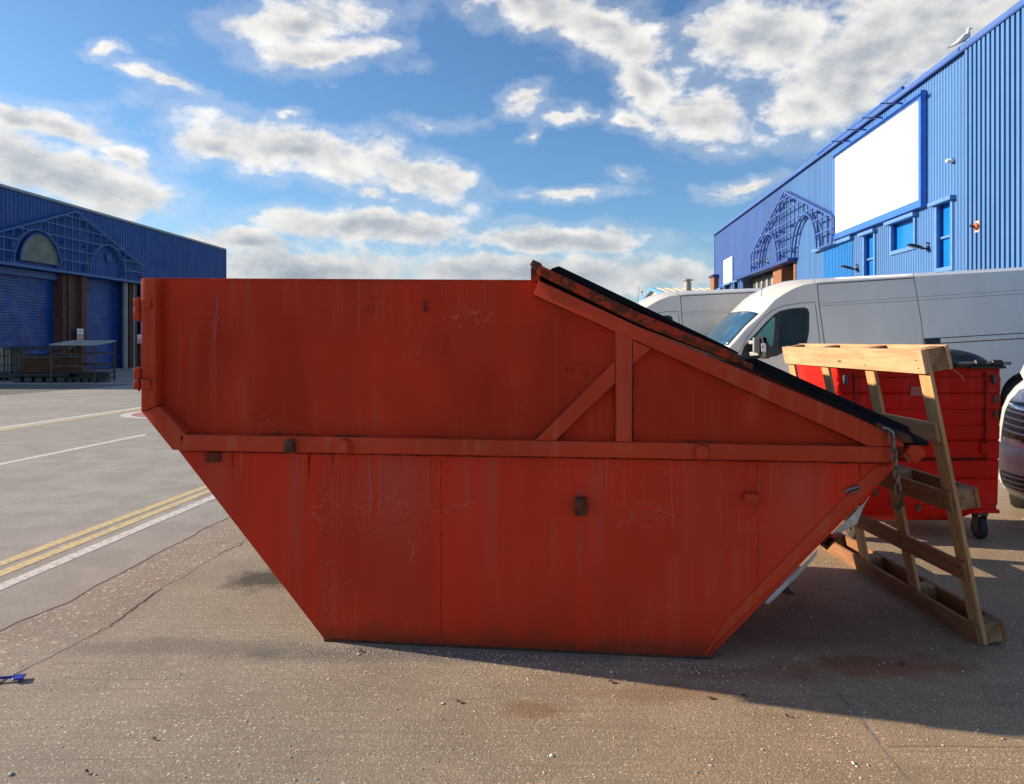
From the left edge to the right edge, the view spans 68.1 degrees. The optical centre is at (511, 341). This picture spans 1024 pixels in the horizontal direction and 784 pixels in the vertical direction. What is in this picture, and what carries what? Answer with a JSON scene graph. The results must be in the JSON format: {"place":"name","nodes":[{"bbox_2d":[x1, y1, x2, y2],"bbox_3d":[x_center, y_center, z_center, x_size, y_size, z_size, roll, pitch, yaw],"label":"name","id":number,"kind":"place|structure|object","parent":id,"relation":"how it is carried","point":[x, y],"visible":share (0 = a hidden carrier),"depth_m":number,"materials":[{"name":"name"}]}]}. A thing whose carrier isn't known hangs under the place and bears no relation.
{"place":"outdoors","nodes":[
{"label":"outdoors","id":0,"kind":"place"},
{"bbox_2d":[0,384,132,394],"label":"apron","id":1,"kind":"object","parent":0,"point":[7,389],"visible":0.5,"depth_m":24.41,"materials":[{"name":"concrete"}]},
{"bbox_2d":[0,367,229,629],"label":"road","id":2,"kind":"structure","parent":0,"point":[67,493],"depth_m":7.64,"materials":[{"name":"grey asphalt"}]},
{"bbox_2d":[0,347,29,380],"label":"caged tank","id":3,"kind":"object","parent":2,"relation":"on","point":[12,364],"visible":0.49,"depth_m":28.66,"materials":[{"name":"plastic"}]},
{"bbox_2d":[2,346,71,381],"bbox_3d":[-18.005,0.853,28.850,3.299,1.295,2.002,0,0,0],"label":"metal shelter","id":4,"kind":"object","parent":2,"relation":"on","point":[65,348],"visible":0.62,"depth_m":27.88,"materials":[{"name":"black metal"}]},
{"bbox_2d":[11,373,72,382],"bbox_3d":[-17.025,1.335,28.050,2.102,0.330,1.500,0,0,0],"label":"skid","id":5,"kind":"object","parent":2,"relation":"on","point":[31,377],"visible":0.77,"depth_m":27.32,"materials":[{"name":"black plastic"}]},
{"bbox_2d":[18,356,83,372],"bbox_3d":[-17.125,0.860,28.150,1.722,0.600,1.200,0,0,0],"label":"crate","id":6,"kind":"object","parent":5,"relation":"on","point":[34,364],"visible":0.84,"depth_m":27.60,"materials":[{"name":"brown wood"}]},
{"bbox_2d":[0,407,140,428],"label":"road marking","id":7,"kind":"object","parent":2,"relation":"on","point":[66,418],"visible":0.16,"depth_m":14.63,"materials":[{"name":"paint"}]},
{"bbox_2d":[0,434,145,464],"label":"road marking","id":8,"kind":"object","parent":2,"relation":"on","point":[47,454],"visible":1,"depth_m":10.45,"materials":[{"name":"white paint"}]},
{"bbox_2d":[49,340,115,382],"bbox_3d":[-15.799,0.733,27.950,1.959,1.535,2.004,0,0,0],"label":"metal shelter","id":9,"kind":"object","parent":2,"relation":"on","point":[74,343],"visible":0.88,"depth_m":27.65,"materials":[{"name":"grey metal"}]},
{"bbox_2d":[55,371,113,381],"bbox_3d":[-15.584,1.310,27.617,1.877,0.380,0.500,0,0,2],"label":"pallet","id":10,"kind":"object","parent":2,"relation":"on","point":[81,376],"depth_m":27.42,"materials":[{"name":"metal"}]},
{"bbox_2d":[0,485,206,565],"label":"road marking","id":11,"kind":"object","parent":2,"relation":"on","point":[54,543],"visible":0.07,"depth_m":6.03,"materials":[{"name":"yellow paint"}]},
{"bbox_2d":[0,490,209,575],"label":"road marking","id":12,"kind":"object","parent":2,"relation":"on","point":[49,554],"visible":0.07,"depth_m":5.74,"materials":[{"name":"yellow paint"}]},
{"bbox_2d":[0,495,214,589],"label":"road marking","id":13,"kind":"object","parent":2,"relation":"on","point":[31,573],"visible":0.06,"depth_m":5.51,"materials":[{"name":"white paint"}]},
{"bbox_2d":[120,411,146,418],"bbox_3d":[-6.877,1.495,15.720,2.240,0.001,2.240,0,0,0],"label":"road marking","id":14,"kind":"object","parent":2,"relation":"on","point":[128,415],"visible":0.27,"depth_m":15.21,"materials":[{"name":"white paint"}]},
{"bbox_2d":[132,412,145,416],"bbox_3d":[-6.877,1.495,15.720,1.840,0.001,1.840,0,0,0],"label":"road marking","id":15,"kind":"object","parent":2,"relation":"on","point":[140,414],"visible":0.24,"depth_m":15.21,"materials":[{"name":"paint"}]},
{"bbox_2d":[0,518,246,681],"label":"pavement","id":16,"kind":"structure","parent":0,"point":[26,643],"depth_m":4.33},
{"bbox_2d":[0,674,25,680],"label":"litter","id":17,"kind":"object","parent":16,"relation":"on","point":[15,677],"visible":1,"depth_m":3.34,"materials":[{"name":"blue plastic"}]},
{"bbox_2d":[0,0,1019,302],"label":"sky","id":18,"kind":"structure","parent":0,"point":[608,143],"materials":[{"name":"blue"}]},
{"bbox_2d":[0,419,1023,783],"bbox_3d":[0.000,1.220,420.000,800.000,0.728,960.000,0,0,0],"label":"ground","id":19,"kind":"structure","parent":0,"point":[142,689],"depth_m":3.17,"materials":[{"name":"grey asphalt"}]},
{"bbox_2d":[0,184,225,372],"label":"warehouse","id":20,"kind":"structure","parent":19,"relation":"on","point":[67,270],"depth_m":37.51,"materials":[{"name":"blue metal"}]},
{"bbox_2d":[18,233,59,265],"bbox_3d":[-21.587,-4.246,34.641,0.115,1.379,2.792,0,0,3],"label":"fan window","id":21,"kind":"structure","parent":20,"relation":"in","point":[36,247],"depth_m":34.51,"materials":[{"name":"grey glass"}]},
{"bbox_2d":[77,329,82,339],"bbox_3d":[-21.251,-0.302,37.278,0.027,0.620,0.500,0,0,3],"label":"wall sign","id":22,"kind":"object","parent":20,"relation":"attached to","point":[79,334],"visible":0.78,"depth_m":37.24,"materials":[{"name":"grey metal"}]},
{"bbox_2d":[137,335,141,342],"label":"wall sign","id":23,"kind":"object","parent":20,"relation":"attached to","point":[139,338],"visible":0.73,"depth_m":43.16,"materials":[{"name":"grey metal"}]},
{"bbox_2d":[83,572,904,772],"bbox_3d":[0.404,1.493,3.443,4.120,0.007,1.354,0,0,-24],"label":"debris","id":24,"kind":"object","parent":19,"relation":"on","point":[610,680],"visible":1,"depth_m":3.18,"materials":[{"name":"brown plant"}]},
{"bbox_2d":[133,260,928,659],"bbox_3d":[0.083,0.556,4.485,3.825,1.888,1.834,0,0,7],"label":"skip","id":25,"kind":"object","parent":19,"relation":"on","point":[559,460],"visible":1,"depth_m":3.68,"materials":[{"name":"paint"}]},
{"bbox_2d":[765,549,817,604],"bbox_3d":[1.317,1.116,3.587,0.243,0.280,0.052,0,0,9],"label":"plastic sheet","id":26,"kind":"object","parent":25,"relation":"attached to","point":[783,586],"visible":1,"depth_m":3.59,"materials":[{"name":"white plastic"}]},
{"bbox_2d":[833,497,868,532],"bbox_3d":[1.587,0.813,3.549,0.163,0.186,0.040,0,0,16],"label":"plastic sheet","id":27,"kind":"object","parent":25,"relation":"in","point":[851,520],"visible":1,"depth_m":3.54,"materials":[{"name":"white plastic"}]},
{"bbox_2d":[637,286,761,335],"bbox_3d":[4.119,0.209,14.833,6.680,2.680,2.458,-3,0,0],"label":"van","id":28,"kind":"object","parent":19,"relation":"on","point":[703,312],"visible":0.06,"depth_m":14.09,"materials":[{"name":"white metal"}]},
{"bbox_2d":[706,267,1023,418],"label":"van","id":29,"kind":"object","parent":19,"relation":"on","point":[979,312],"visible":0.43,"depth_m":11.85,"materials":[{"name":"metal"}]},
{"bbox_2d":[782,343,1007,644],"bbox_3d":[2.205,0.755,4.579,0.167,1.487,1.791,-12,0,-2],"label":"pallet","id":30,"kind":"object","parent":19,"relation":"on","point":[968,617],"visible":0.71,"depth_m":4.08,"materials":[{"name":"brown wood"}]},
{"bbox_2d":[796,349,1010,538],"bbox_3d":[3.072,0.774,6.108,1.305,1.449,0.951,0,0,1],"label":"wheelie bin","id":31,"kind":"object","parent":19,"relation":"on","point":[970,405],"visible":0.45,"depth_m":5.70,"materials":[{"name":"paint"}]},
{"bbox_2d":[998,365,1023,508],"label":"car","id":32,"kind":"object","parent":19,"relation":"on","point":[1011,457],"visible":0.97,"depth_m":6.17,"materials":[{"name":"silver metal"}]},
{"bbox_2d":[638,279,709,301],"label":"shed","id":33,"kind":"structure","parent":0,"point":[650,291],"depth_m":66.97,"materials":[{"name":"grey metal"}]},
{"bbox_2d":[772,612,912,783],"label":"pavement crack","id":34,"kind":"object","parent":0,"point":[849,706],"depth_m":3.03,"materials":[{"name":"grey asphalt"}]},
{"bbox_2d":[708,0,1023,289],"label":"warehouse","id":35,"kind":"structure","parent":0,"point":[973,86],"depth_m":19.38,"materials":[{"name":"blue metal"}]},
{"bbox_2d":[722,282,731,288],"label":"window","id":36,"kind":"structure","parent":35,"relation":"in","point":[728,285],"depth_m":45.71,"materials":[{"name":"blue glass"}]},
{"bbox_2d":[724,256,732,283],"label":"wall sign","id":37,"kind":"object","parent":35,"relation":"attached to","point":[728,269],"visible":0.93,"depth_m":44.98,"materials":[{"name":"white plastic"}]},
{"bbox_2d":[731,281,738,288],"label":"window","id":38,"kind":"structure","parent":35,"relation":"in","point":[735,283],"depth_m":43.60,"materials":[{"name":"blue glass"}]},
{"bbox_2d":[753,274,772,287],"bbox_3d":[12.865,-0.900,38.271,0.140,4.800,5.472,0,0,4],"label":"window","id":39,"kind":"structure","parent":35,"relation":"in","point":[767,280],"depth_m":38.67,"materials":[{"name":"white glass"}]},
{"bbox_2d":[840,264,857,270],"bbox_3d":[11.112,-2.417,24.953,0.524,0.229,0.206,0,0,4],"label":"floodlight","id":40,"kind":"object","parent":35,"relation":"attached to","point":[848,267],"visible":1,"depth_m":24.90,"materials":[{"name":"black plastic"}]},
{"bbox_2d":[857,228,876,275],"bbox_3d":[11.296,-2.131,23.932,0.300,2.681,1.239,0,0,4],"label":"window","id":41,"kind":"structure","parent":35,"relation":"in","point":[869,236],"depth_m":24.20,"materials":[{"name":"blue glass"}]},
{"bbox_2d":[816,86,926,239],"bbox_3d":[10.868,-5.152,23.451,0.740,3.183,6.948,0,0,4],"label":"billboard","id":42,"kind":"object","parent":35,"relation":"attached to","point":[880,171],"visible":1,"depth_m":22.51},
{"bbox_2d":[883,212,917,255],"bbox_3d":[11.110,-3.018,21.538,0.300,0.993,1.922,0,0,4],"label":"window","id":43,"kind":"structure","parent":35,"relation":"in","point":[903,233],"depth_m":21.72,"materials":[{"name":"blue glass"}]},
{"bbox_2d":[907,242,928,250],"bbox_3d":[10.727,-2.496,20.013,0.524,0.229,0.206,0,0,4],"label":"floodlight","id":44,"kind":"object","parent":35,"relation":"attached to","point":[914,246],"visible":1,"depth_m":19.95,"materials":[{"name":"black metal"}]},
{"bbox_2d":[927,195,955,271],"bbox_3d":[10.923,-2.669,19.132,0.300,1.828,1.180,0,0,4],"label":"window","id":45,"kind":"structure","parent":35,"relation":"in","point":[944,213],"depth_m":19.34,"materials":[{"name":"blue glass"}]},
{"bbox_2d":[945,158,953,163],"bbox_3d":[10.803,-4.440,18.691,0.165,0.135,0.105,0,0,4],"label":"security camera","id":46,"kind":"object","parent":35,"relation":"attached to","point":[951,161],"visible":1,"depth_m":18.65,"materials":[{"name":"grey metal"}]},
{"bbox_2d":[947,28,972,48],"bbox_3d":[10.785,-7.287,18.224,0.654,0.381,0.187,-14,-3,12],"label":"seagull","id":47,"kind":"object","parent":35,"relation":"on","point":[964,37],"visible":0.94,"depth_m":18.16,"materials":[{"name":"white"}]},
{"bbox_2d":[969,220,979,232],"bbox_3d":[10.642,-2.638,17.440,0.166,0.260,0.185,0,0,4],"label":"alarm box","id":48,"kind":"object","parent":35,"relation":"attached to","point":[976,226],"visible":1,"depth_m":17.39,"materials":[{"name":"white plastic"}]},
{"bbox_2d":[888,745,1023,746],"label":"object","id":49,"kind":"structure","parent":0,"point":[959,746],"depth_m":2.80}
]}

